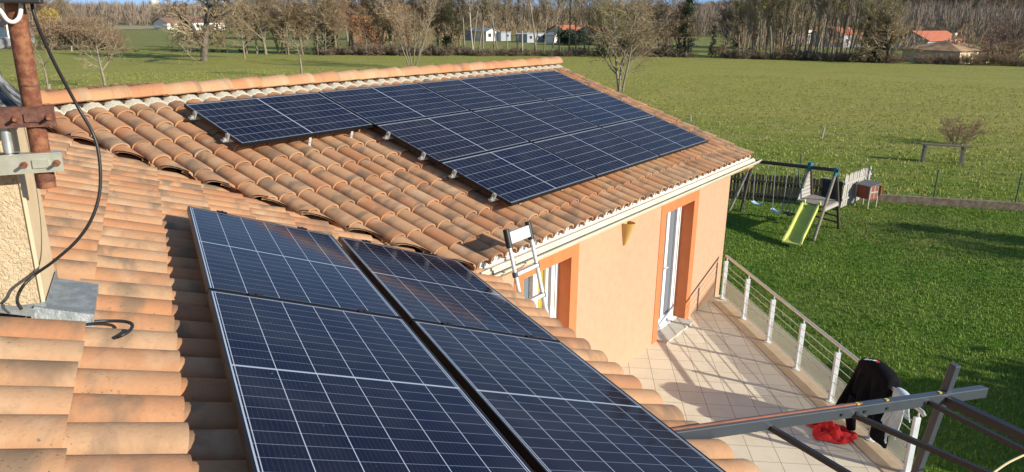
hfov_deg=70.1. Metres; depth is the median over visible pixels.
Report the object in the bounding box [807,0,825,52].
poplar tree
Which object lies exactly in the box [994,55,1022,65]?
bramble bush
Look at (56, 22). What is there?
bare shrub
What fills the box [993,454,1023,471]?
tie cord
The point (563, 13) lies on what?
bare tree
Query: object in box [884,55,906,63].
bramble bush
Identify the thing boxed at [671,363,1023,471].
pergola
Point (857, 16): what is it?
poplar tree
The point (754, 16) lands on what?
poplar tree
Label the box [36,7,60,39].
willow tree
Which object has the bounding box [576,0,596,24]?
bare tree
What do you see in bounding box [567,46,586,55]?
bramble bush
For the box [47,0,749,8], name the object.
sky
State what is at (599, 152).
solar panel
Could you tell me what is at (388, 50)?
bramble bush
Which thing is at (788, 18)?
poplar tree
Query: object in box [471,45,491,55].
bramble bush
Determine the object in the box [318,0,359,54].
bare tree
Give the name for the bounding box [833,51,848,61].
bare shrub
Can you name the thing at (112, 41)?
bare shrub
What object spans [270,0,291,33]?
bare tree
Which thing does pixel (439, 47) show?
bramble bush
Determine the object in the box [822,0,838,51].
poplar tree
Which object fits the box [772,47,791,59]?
bare shrub
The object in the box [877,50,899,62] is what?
bare shrub
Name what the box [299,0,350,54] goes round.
bare tree
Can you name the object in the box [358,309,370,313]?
panel clamp
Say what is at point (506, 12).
poplar tree
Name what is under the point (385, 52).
bramble bush
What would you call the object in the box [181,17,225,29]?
long house
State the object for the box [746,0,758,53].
poplar tree
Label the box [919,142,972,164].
bench
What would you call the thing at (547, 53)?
bramble bush
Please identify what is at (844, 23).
poplar tree
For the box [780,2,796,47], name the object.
poplar tree
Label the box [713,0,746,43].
russet tree
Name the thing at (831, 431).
red cloth
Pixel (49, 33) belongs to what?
bare shrub
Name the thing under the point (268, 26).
bare tree
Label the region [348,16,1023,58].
undergrowth
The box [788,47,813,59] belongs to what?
bramble bush
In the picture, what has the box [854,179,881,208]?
rabbit hutch
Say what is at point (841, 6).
poplar tree
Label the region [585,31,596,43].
evergreen hedge bush
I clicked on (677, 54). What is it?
bramble bush
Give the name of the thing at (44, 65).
young tree
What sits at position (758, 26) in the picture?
poplar tree
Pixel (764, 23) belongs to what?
poplar tree
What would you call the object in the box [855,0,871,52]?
poplar tree
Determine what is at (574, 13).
poplar tree
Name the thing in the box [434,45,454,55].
bramble bush
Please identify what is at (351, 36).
bare tree
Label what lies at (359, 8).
bare tree
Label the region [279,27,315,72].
young tree
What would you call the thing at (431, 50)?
bramble bush
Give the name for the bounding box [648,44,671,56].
bramble bush
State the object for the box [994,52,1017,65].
bare shrub
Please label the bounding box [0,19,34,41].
gabled house
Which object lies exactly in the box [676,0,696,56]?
ivy clad tree
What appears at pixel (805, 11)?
poplar tree
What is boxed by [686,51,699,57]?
bramble bush
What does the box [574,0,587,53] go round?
poplar tree
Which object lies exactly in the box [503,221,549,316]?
ladder
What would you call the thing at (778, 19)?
poplar tree
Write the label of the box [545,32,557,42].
garden shed
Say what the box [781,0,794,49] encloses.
poplar tree
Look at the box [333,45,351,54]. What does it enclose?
bramble bush
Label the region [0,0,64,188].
antenna mast
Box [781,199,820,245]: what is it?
slide
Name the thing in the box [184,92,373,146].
solar panel
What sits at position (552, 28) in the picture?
red roof house
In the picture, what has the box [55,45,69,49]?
bramble bush
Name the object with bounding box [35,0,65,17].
bare tree
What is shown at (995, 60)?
bare shrub
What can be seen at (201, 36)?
oak tree
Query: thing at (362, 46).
bramble bush
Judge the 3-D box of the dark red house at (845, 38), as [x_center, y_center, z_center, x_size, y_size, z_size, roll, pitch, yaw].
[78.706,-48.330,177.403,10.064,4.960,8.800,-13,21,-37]
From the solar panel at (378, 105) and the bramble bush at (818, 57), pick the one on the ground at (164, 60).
the bramble bush at (818, 57)
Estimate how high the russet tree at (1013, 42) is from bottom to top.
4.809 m
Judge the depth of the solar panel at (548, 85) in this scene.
12.19 m
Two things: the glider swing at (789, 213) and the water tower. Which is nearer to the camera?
the glider swing at (789, 213)
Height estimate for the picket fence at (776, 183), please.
0.980 m
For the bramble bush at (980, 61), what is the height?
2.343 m
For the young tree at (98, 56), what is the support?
on the ground at (164, 60)
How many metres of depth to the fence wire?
26.09 m
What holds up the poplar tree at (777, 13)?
on the ground at (164, 60)
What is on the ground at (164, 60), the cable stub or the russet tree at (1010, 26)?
the russet tree at (1010, 26)
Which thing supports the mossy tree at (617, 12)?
on the ground at (164, 60)
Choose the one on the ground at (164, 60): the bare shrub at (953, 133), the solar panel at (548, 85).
the bare shrub at (953, 133)
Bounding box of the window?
[524,263,558,317]
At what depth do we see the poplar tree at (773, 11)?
119.12 m
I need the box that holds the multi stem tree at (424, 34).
[373,0,446,65]
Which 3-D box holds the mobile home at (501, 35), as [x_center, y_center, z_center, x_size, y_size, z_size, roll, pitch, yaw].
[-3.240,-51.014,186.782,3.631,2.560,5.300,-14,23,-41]
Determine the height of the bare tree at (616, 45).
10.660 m
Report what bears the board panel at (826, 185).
attached to the swing set at (811, 198)
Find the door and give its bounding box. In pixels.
[658,206,682,330]
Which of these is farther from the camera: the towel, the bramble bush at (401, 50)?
the bramble bush at (401, 50)
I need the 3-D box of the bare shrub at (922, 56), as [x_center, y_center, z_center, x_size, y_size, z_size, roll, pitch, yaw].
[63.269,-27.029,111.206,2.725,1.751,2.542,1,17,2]
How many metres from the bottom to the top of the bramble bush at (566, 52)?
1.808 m
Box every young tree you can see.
[32,38,56,88]
[60,18,134,85]
[227,17,264,57]
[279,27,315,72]
[714,19,739,56]
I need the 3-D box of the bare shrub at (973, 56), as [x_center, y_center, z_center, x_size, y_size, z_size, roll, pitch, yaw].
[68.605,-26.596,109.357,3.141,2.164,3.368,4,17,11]
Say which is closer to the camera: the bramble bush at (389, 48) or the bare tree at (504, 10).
the bramble bush at (389, 48)
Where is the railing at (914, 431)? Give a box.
[719,255,925,471]
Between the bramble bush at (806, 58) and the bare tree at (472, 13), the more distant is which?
the bare tree at (472, 13)
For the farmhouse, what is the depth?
159.51 m
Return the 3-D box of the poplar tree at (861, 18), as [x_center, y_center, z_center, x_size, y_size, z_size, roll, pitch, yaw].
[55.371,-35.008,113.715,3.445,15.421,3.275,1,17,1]
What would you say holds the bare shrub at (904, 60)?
on the ground at (164, 60)
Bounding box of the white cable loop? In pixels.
[0,4,23,23]
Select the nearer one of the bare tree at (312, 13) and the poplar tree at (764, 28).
the poplar tree at (764, 28)
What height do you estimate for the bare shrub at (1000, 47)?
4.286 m
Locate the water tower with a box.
[148,0,158,6]
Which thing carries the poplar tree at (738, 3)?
on the ground at (164, 60)
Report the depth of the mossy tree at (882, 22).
111.92 m
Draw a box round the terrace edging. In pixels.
[713,301,903,471]
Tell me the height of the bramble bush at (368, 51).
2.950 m
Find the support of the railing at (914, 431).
on the terrace edging
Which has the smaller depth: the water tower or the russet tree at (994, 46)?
the russet tree at (994, 46)
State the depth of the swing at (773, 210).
24.17 m
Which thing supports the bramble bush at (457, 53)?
on the ground at (164, 60)
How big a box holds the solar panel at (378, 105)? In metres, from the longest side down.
1.755 x 1.038 x 0.037 m
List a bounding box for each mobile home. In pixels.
[464,30,475,39]
[472,27,499,40]
[497,31,510,40]
[515,32,546,42]
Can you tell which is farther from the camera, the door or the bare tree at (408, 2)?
the bare tree at (408, 2)
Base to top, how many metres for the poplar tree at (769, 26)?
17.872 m
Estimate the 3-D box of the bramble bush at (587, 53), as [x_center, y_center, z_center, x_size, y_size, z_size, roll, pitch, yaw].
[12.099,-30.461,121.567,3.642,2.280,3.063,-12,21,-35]
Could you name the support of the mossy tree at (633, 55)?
on the ground at (164, 60)
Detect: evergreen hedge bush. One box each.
[554,28,579,44]
[565,29,591,45]
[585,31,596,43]
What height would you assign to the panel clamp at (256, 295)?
0.030 m
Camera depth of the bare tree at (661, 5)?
122.71 m
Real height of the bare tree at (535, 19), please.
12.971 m
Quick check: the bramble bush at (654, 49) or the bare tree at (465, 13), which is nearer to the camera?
the bramble bush at (654, 49)
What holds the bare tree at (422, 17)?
on the ground at (164, 60)
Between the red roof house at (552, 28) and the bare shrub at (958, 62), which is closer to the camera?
the bare shrub at (958, 62)
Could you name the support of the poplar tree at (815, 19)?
on the ground at (164, 60)
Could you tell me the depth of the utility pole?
118.24 m
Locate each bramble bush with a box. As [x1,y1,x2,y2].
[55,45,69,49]
[62,43,78,49]
[78,43,91,49]
[308,43,322,54]
[318,46,337,55]
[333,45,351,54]
[334,42,361,54]
[351,41,379,54]
[359,42,386,55]
[372,42,393,55]
[377,41,396,54]
[384,41,410,55]
[391,44,413,55]
[394,45,418,55]
[411,42,437,55]
[423,44,443,55]
[425,41,456,55]
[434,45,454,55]
[449,44,470,54]
[455,47,471,55]
[464,51,477,55]
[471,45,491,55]
[482,48,499,55]
[493,47,506,55]
[501,47,518,55]
[506,45,529,55]
[525,48,540,55]
[534,49,548,55]
[544,49,556,56]
[552,47,572,55]
[562,50,577,56]
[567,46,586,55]
[577,47,595,55]
[617,47,634,56]
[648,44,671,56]
[651,44,674,56]
[660,44,685,57]
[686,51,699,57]
[716,45,739,58]
[732,45,760,58]
[753,52,765,58]
[773,48,797,59]
[781,48,808,59]
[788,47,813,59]
[800,50,818,60]
[802,50,825,60]
[807,50,828,60]
[823,51,846,61]
[835,50,859,60]
[843,53,862,62]
[851,48,885,62]
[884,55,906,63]
[912,55,933,63]
[933,55,950,64]
[964,56,985,65]
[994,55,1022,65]
[1009,58,1023,66]
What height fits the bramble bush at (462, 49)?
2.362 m
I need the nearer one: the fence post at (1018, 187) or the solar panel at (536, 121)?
the solar panel at (536, 121)
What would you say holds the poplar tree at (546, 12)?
on the ground at (164, 60)
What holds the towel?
hanging from the railing at (914, 431)
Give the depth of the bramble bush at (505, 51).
117.76 m
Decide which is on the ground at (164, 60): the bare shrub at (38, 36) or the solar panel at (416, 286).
the bare shrub at (38, 36)
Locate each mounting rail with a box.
[188,111,199,119]
[220,133,233,141]
[383,131,393,139]
[418,152,427,159]
[448,170,458,177]
[488,151,681,204]
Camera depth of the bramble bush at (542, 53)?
119.47 m
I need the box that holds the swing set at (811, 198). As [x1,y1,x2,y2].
[728,159,840,240]
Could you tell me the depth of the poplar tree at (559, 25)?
121.66 m
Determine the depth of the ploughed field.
273.29 m
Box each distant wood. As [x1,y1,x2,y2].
[0,0,349,27]
[344,0,734,29]
[691,0,1023,43]
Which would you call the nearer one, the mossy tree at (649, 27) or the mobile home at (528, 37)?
the mossy tree at (649, 27)
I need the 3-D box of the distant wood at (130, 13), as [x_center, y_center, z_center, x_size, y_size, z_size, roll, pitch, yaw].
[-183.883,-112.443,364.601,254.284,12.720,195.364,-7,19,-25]
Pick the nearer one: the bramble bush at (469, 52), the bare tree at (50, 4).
the bramble bush at (469, 52)
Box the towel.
[881,387,909,443]
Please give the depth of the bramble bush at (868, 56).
112.78 m
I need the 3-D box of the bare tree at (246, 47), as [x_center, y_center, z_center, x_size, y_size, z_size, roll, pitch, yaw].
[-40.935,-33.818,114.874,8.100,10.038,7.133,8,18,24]
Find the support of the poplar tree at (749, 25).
on the ground at (164, 60)
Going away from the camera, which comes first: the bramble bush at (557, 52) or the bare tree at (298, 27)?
the bare tree at (298, 27)
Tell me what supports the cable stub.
attached to the house at (80, 391)
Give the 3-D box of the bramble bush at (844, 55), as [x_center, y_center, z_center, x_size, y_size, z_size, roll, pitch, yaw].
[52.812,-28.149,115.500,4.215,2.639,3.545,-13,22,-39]
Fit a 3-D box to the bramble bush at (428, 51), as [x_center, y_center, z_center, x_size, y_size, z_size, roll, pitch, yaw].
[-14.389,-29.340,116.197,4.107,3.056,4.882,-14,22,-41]
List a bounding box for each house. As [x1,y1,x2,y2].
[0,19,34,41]
[0,37,761,471]
[152,18,180,29]
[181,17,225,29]
[543,25,580,32]
[577,25,608,44]
[794,29,815,42]
[809,27,862,46]
[902,33,994,63]
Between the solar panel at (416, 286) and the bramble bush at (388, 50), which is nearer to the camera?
the solar panel at (416, 286)
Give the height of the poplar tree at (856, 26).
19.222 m
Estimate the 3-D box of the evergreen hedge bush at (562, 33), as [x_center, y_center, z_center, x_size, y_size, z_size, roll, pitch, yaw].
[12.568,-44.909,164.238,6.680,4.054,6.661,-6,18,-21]
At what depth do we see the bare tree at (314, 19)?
111.89 m
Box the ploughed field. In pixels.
[94,25,153,28]
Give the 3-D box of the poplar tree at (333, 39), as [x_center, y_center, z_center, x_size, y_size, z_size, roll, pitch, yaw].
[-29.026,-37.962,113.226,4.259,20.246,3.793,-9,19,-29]
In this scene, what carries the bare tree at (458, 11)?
on the ground at (164, 60)
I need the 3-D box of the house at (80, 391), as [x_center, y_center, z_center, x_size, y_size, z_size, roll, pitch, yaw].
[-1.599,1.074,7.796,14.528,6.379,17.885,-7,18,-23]
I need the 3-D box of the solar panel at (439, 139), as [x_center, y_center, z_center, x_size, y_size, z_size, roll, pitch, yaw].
[-0.686,-1.250,9.044,1.038,0.037,1.755,31,30,27]
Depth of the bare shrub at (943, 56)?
110.89 m
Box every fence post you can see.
[867,166,882,193]
[933,170,938,197]
[1015,173,1021,202]
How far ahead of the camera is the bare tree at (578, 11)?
220.71 m
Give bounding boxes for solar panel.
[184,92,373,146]
[187,206,401,317]
[207,289,533,471]
[318,83,469,126]
[338,236,559,341]
[376,111,529,163]
[411,320,725,471]
[418,76,542,110]
[440,142,596,205]
[472,100,598,142]
[495,70,600,100]
[532,127,659,177]
[545,92,652,126]
[601,115,708,157]
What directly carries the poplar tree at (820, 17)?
on the ground at (164, 60)
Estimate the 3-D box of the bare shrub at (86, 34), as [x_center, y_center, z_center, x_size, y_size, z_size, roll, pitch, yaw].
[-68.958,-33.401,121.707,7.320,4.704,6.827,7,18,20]
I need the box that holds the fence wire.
[877,167,1023,199]
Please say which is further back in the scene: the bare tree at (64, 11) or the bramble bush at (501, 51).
the bare tree at (64, 11)
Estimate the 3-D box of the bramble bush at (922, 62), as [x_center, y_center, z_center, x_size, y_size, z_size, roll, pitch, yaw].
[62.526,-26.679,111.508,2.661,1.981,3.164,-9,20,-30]
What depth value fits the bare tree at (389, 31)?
121.39 m
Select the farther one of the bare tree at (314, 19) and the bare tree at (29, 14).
the bare tree at (29, 14)
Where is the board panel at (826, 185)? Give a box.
[821,177,843,203]
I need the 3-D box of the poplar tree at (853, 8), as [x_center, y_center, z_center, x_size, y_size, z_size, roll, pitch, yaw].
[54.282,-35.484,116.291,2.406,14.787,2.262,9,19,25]
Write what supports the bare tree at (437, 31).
on the ground at (164, 60)
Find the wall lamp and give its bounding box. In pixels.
[622,221,634,244]
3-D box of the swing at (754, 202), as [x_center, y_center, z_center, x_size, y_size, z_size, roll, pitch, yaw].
[8.416,-1.883,24.732,0.170,1.701,0.587,-8,19,-28]
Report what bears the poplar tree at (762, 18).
on the ground at (164, 60)
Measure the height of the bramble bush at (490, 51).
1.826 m
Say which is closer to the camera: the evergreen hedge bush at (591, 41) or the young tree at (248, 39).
the young tree at (248, 39)
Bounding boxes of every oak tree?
[146,0,253,64]
[851,0,924,62]
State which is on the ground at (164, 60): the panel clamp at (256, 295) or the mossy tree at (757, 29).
the mossy tree at (757, 29)
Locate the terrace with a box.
[622,295,882,471]
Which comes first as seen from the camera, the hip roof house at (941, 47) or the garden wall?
the garden wall
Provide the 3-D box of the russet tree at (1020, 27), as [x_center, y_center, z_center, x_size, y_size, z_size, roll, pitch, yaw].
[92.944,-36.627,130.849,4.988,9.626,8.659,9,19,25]
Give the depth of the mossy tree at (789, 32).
151.37 m
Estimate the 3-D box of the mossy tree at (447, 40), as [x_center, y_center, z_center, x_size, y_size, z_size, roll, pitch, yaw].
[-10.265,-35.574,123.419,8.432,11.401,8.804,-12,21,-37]
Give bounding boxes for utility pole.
[516,31,527,54]
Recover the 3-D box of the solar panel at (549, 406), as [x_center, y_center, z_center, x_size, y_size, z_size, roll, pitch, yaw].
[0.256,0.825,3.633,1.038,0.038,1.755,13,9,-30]
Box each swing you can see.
[751,154,769,204]
[770,158,788,212]
[782,163,807,215]
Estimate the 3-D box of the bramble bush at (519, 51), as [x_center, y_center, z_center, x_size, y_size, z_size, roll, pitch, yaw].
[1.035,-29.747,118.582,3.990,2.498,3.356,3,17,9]
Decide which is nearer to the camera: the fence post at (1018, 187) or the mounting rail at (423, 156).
the mounting rail at (423, 156)
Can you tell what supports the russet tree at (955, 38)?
on the ground at (164, 60)
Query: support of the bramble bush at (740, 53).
on the ground at (164, 60)
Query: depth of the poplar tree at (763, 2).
116.28 m
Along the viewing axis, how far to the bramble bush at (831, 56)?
114.60 m
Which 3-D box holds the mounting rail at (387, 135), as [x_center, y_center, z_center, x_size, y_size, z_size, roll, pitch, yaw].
[0.141,-1.713,10.506,0.122,0.187,5.349,13,21,35]
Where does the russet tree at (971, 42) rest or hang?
on the ground at (164, 60)
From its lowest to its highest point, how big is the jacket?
0.934 m
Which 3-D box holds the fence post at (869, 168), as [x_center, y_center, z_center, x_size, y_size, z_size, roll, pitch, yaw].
[13.293,-2.031,26.643,0.649,1.024,0.050,5,17,13]
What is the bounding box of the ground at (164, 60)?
[0,20,1023,471]
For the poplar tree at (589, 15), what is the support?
on the ground at (164, 60)
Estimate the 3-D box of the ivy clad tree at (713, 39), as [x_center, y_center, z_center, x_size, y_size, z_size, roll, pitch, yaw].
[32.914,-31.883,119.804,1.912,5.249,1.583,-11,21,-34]
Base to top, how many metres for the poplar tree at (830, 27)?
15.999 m
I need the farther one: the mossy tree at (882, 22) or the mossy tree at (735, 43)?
the mossy tree at (735, 43)
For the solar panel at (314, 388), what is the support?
on the mounting rail
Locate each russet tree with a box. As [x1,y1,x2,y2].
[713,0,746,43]
[917,0,939,6]
[945,33,958,45]
[954,34,968,46]
[965,39,977,52]
[982,11,1011,49]
[982,38,997,55]
[986,15,1018,53]
[994,11,1023,53]
[1003,33,1021,60]
[1011,5,1023,48]
[1012,37,1023,57]
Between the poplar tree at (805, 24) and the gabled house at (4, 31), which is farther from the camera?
the gabled house at (4, 31)
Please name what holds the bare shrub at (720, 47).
on the ground at (164, 60)
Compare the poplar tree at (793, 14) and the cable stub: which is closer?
the cable stub
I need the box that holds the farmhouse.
[894,31,961,48]
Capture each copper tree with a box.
[344,14,384,46]
[384,1,415,45]
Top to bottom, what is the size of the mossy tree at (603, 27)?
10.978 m
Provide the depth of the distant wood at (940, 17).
246.38 m
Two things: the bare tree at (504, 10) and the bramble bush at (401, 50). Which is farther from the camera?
the bare tree at (504, 10)
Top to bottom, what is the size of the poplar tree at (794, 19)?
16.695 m
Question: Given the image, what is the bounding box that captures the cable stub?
[94,319,133,338]
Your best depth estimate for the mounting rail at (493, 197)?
7.74 m
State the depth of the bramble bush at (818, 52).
116.88 m
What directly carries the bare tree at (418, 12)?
on the ground at (164, 60)
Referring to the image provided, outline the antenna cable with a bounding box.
[15,4,101,309]
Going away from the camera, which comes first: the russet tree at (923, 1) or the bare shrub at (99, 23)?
the bare shrub at (99, 23)
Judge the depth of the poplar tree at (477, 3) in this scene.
116.21 m
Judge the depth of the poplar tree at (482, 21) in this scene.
117.84 m
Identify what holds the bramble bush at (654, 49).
on the ground at (164, 60)
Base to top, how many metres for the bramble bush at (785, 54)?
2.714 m
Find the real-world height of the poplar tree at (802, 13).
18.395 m
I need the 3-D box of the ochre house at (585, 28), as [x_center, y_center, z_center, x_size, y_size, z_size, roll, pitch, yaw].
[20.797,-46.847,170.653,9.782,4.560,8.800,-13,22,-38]
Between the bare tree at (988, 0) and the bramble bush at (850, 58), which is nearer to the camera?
the bramble bush at (850, 58)
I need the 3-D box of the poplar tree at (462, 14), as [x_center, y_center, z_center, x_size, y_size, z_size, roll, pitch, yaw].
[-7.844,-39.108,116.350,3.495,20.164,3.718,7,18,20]
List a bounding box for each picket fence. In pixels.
[729,173,822,202]
[840,166,871,207]
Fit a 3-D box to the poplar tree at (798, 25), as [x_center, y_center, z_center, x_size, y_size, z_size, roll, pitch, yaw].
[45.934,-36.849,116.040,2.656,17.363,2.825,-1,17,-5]
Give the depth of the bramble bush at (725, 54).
119.69 m
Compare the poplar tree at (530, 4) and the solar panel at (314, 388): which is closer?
the solar panel at (314, 388)
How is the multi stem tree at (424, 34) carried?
on the ground at (164, 60)
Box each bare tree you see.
[26,4,41,23]
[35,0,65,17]
[39,0,59,18]
[51,0,77,22]
[53,0,76,22]
[223,0,281,53]
[225,0,281,53]
[236,0,268,53]
[253,0,293,53]
[259,0,274,39]
[259,0,318,54]
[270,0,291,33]
[286,0,319,54]
[286,0,352,54]
[290,0,315,39]
[299,0,323,36]
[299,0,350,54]
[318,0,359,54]
[322,1,357,40]
[333,0,369,45]
[347,0,387,39]
[370,0,399,43]
[382,0,419,43]
[385,0,420,32]
[409,0,427,41]
[409,0,434,41]
[417,0,454,43]
[443,0,486,47]
[454,0,475,40]
[460,0,479,24]
[471,0,501,27]
[487,0,519,26]
[495,0,515,30]
[507,0,538,30]
[527,0,549,28]
[527,0,555,27]
[551,0,579,24]
[563,0,591,24]
[568,0,676,90]
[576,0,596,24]
[641,0,677,53]
[658,0,686,38]
[667,0,702,48]
[673,1,701,54]
[741,0,774,47]
[969,0,1001,4]
[1007,0,1022,5]
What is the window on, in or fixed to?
in the house at (80, 391)
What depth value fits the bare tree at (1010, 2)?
356.18 m
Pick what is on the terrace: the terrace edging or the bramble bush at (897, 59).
the terrace edging
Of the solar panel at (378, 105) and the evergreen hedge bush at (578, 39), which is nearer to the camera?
the solar panel at (378, 105)
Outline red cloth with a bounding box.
[807,421,857,443]
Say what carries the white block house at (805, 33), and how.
on the ground at (164, 60)
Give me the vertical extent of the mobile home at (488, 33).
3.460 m
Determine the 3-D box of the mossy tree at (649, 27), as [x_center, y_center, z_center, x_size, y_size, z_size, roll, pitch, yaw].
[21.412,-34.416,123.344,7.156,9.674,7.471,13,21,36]
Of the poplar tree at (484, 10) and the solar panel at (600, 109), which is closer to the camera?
the solar panel at (600, 109)
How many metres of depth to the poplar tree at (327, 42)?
113.88 m
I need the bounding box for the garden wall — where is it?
[857,194,1023,210]
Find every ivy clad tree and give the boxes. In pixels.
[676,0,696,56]
[707,25,716,57]
[859,3,876,61]
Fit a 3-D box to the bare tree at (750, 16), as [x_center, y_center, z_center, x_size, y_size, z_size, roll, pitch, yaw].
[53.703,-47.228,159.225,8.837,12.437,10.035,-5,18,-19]
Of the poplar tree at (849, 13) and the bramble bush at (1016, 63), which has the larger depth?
the poplar tree at (849, 13)
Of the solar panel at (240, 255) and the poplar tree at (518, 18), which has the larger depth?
the poplar tree at (518, 18)
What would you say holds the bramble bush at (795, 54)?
on the ground at (164, 60)
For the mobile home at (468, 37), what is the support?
on the ground at (164, 60)
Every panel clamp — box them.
[248,293,263,297]
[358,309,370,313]
[442,322,453,325]
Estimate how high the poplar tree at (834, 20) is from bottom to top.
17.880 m
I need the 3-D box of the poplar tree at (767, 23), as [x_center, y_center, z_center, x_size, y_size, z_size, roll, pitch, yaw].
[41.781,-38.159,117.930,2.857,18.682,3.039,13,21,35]
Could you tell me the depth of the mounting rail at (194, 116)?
7.59 m
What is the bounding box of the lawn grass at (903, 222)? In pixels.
[719,193,1023,471]
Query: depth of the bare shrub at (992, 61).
110.36 m
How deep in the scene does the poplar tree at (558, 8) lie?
119.37 m
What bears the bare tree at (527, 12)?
on the ground at (164, 60)
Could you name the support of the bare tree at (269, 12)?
on the ground at (164, 60)
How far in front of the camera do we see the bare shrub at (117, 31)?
119.75 m
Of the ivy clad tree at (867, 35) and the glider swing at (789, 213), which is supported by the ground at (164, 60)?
the ivy clad tree at (867, 35)
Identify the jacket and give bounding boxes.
[835,358,900,448]
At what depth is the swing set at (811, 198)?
22.91 m
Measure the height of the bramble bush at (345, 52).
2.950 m
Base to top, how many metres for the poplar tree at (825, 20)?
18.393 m
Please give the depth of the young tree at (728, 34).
119.61 m
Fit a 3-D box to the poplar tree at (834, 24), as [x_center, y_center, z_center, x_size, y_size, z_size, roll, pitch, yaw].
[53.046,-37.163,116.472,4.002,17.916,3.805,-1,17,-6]
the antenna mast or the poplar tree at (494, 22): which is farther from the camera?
the poplar tree at (494, 22)
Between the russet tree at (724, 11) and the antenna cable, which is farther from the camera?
the russet tree at (724, 11)
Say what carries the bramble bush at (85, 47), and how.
on the ground at (164, 60)
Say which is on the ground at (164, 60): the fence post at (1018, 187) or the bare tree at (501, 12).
the bare tree at (501, 12)
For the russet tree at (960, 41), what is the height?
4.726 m
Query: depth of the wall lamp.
9.39 m
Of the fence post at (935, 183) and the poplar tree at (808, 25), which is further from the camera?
the poplar tree at (808, 25)
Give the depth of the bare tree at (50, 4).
208.84 m
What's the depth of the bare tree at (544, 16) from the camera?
226.70 m
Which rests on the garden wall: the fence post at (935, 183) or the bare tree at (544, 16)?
the fence post at (935, 183)
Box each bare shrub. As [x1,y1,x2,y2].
[28,15,78,46]
[29,15,86,48]
[37,12,101,45]
[59,16,114,47]
[73,21,122,46]
[90,29,123,46]
[100,33,129,48]
[707,46,726,57]
[760,52,772,59]
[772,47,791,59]
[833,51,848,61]
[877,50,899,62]
[897,54,911,62]
[918,53,938,62]
[937,53,957,64]
[938,115,990,144]
[955,55,970,64]
[959,52,982,64]
[976,36,1023,63]
[979,52,997,64]
[989,55,1006,64]
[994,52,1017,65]
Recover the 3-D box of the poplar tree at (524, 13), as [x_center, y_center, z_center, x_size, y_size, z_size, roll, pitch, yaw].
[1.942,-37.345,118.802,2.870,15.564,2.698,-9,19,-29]
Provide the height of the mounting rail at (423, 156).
0.187 m
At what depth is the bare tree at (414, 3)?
121.86 m
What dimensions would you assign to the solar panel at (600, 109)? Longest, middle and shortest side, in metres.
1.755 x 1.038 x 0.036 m
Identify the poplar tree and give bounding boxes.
[321,0,332,54]
[329,1,339,47]
[349,2,354,46]
[457,0,468,47]
[471,0,494,48]
[472,0,488,54]
[477,0,495,54]
[482,0,498,54]
[489,1,502,53]
[502,0,514,55]
[512,0,526,49]
[517,0,528,35]
[521,0,536,50]
[534,0,552,48]
[538,0,552,51]
[551,0,567,51]
[554,2,567,51]
[560,0,579,53]
[571,0,584,55]
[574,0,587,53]
[583,0,597,48]
[594,0,603,55]
[732,0,746,47]
[742,0,752,52]
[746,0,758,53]
[746,0,758,57]
[749,0,760,55]
[752,0,774,58]
[754,0,763,49]
[755,0,772,58]
[757,0,770,45]
[761,0,767,50]
[765,0,773,54]
[765,0,777,52]
[765,1,773,50]
[768,0,786,58]
[775,0,785,51]
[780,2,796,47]
[781,0,792,58]
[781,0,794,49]
[789,0,804,49]
[790,0,808,49]
[791,1,798,44]
[794,1,807,58]
[795,0,809,58]
[797,0,813,51]
[799,0,810,51]
[803,0,815,50]
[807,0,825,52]
[808,0,829,50]
[812,0,826,53]
[814,0,828,52]
[818,0,835,47]
[820,2,832,51]
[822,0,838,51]
[826,0,836,54]
[826,0,846,52]
[827,0,847,52]
[830,0,839,52]
[836,0,850,52]
[838,0,856,59]
[840,1,851,52]
[841,1,853,50]
[845,1,855,53]
[848,0,863,54]
[851,0,861,50]
[851,0,874,53]
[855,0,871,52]
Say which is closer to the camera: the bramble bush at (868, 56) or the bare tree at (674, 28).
the bramble bush at (868, 56)
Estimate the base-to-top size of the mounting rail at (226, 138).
0.187 m
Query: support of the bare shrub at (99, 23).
on the ground at (164, 60)
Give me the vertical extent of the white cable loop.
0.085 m
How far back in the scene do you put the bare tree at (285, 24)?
111.32 m
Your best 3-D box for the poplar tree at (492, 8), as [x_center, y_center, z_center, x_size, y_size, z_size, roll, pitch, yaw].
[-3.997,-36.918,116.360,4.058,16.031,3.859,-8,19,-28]
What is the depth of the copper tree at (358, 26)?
116.33 m
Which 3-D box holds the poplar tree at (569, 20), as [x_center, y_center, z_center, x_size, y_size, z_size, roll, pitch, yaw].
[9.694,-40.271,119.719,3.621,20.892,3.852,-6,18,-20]
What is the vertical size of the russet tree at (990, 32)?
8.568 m
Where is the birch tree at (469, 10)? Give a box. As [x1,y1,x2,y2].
[463,0,473,53]
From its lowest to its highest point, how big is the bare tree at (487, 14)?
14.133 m
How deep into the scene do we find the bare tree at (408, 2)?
121.09 m
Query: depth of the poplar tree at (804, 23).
117.47 m
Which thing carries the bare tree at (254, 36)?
on the ground at (164, 60)
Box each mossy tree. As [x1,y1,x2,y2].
[357,0,396,44]
[422,0,473,48]
[582,2,621,55]
[583,0,631,57]
[602,0,647,51]
[611,1,658,56]
[631,5,665,54]
[710,0,756,47]
[739,1,789,48]
[758,0,823,49]
[852,0,915,62]
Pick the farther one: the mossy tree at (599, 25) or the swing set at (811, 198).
the mossy tree at (599, 25)
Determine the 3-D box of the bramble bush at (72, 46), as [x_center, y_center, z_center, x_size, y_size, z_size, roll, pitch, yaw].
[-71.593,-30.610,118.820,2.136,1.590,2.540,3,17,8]
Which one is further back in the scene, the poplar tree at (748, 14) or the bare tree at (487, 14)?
the bare tree at (487, 14)
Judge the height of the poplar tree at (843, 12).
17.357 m

